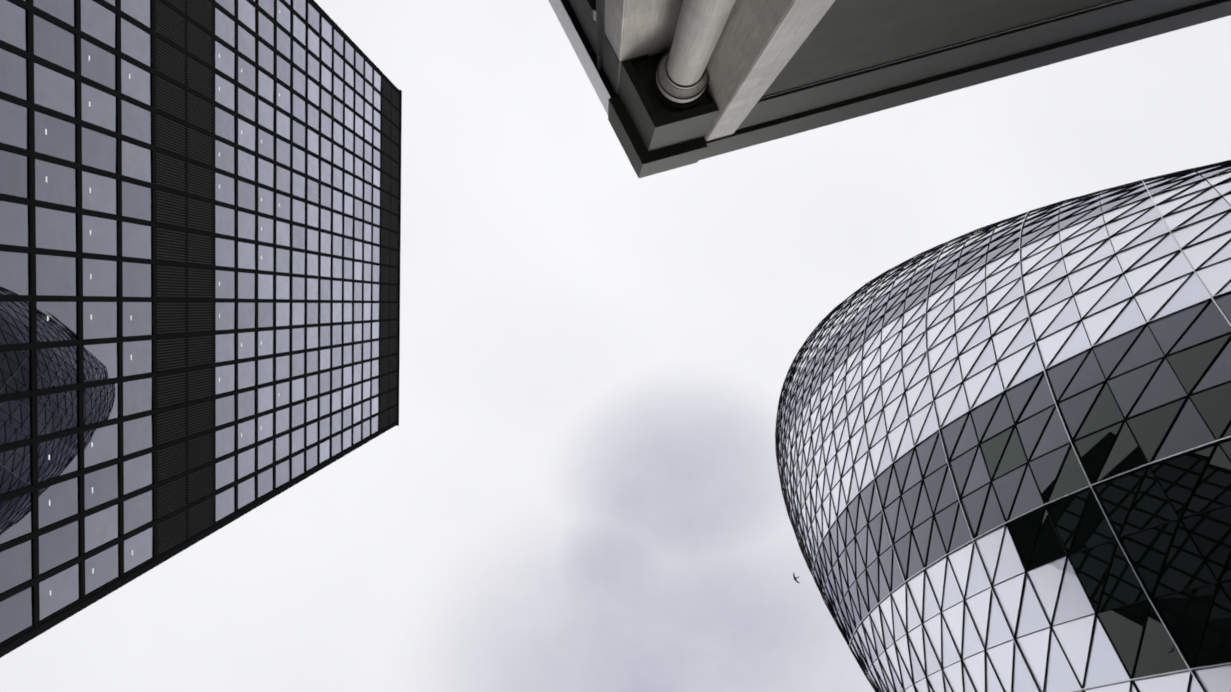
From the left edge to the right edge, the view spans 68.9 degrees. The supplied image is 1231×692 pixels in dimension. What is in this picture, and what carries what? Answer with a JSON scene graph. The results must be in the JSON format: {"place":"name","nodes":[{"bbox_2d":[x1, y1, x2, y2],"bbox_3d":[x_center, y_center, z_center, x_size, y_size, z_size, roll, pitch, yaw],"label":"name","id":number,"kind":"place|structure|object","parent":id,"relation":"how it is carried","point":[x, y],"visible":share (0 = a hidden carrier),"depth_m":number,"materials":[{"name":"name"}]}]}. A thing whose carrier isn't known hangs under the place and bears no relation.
{"place":"outdoors","nodes":[
{"label":"outdoors","id":0,"kind":"place"},
{"bbox_2d":[0,0,401,657],"bbox_3d":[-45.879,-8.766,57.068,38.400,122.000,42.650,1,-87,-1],"label":"frame","id":1,"kind":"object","parent":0,"point":[184,70],"depth_m":56.38,"materials":[{"name":"black metal"}]},
{"bbox_2d":[0,0,380,643],"bbox_3d":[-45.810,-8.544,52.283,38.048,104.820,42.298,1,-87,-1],"label":"window panes","id":2,"kind":"object","parent":1,"relation":"attached to","point":[56,229],"visible":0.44,"depth_m":50.48,"materials":[{"name":"grey glass"}]},
{"bbox_2d":[0,0,1230,691],"label":"sky","id":3,"kind":"structure","parent":0,"point":[576,487],"materials":[{"name":"white"}]},
{"bbox_2d":[548,0,1230,177],"bbox_3d":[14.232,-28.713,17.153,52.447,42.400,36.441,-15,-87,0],"label":"stone block building","id":4,"kind":"structure","parent":0,"point":[677,83],"depth_m":29.89,"materials":[{"name":"stone"}]},
{"label":"ground","id":5,"kind":"structure","parent":0,"visible":0},
{"bbox_2d":[780,173,1225,691],"bbox_3d":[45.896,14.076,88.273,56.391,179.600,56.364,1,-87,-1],"label":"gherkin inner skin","id":6,"kind":"object","parent":5,"relation":"on","point":[1016,422],"depth_m":50.19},
{"bbox_2d":[776,162,1230,691],"bbox_3d":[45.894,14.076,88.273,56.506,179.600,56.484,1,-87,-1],"label":"round glass building","id":7,"kind":"structure","parent":5,"relation":"on","point":[1183,614],"depth_m":46.46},
{"bbox_2d":[775,171,1230,691],"bbox_3d":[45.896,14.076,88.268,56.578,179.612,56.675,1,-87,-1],"label":"facade seams","id":8,"kind":"object","parent":7,"relation":"attached to","point":[1190,669],"visible":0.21,"depth_m":47.59,"materials":[{"name":"silver metal"}]},
{"bbox_2d":[775,160,1230,691],"bbox_3d":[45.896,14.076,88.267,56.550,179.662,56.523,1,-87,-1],"label":"gherkin mullions","id":9,"kind":"object","parent":7,"relation":"attached to","point":[825,319],"visible":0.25,"depth_m":58.41,"materials":[{"name":"black metal"}]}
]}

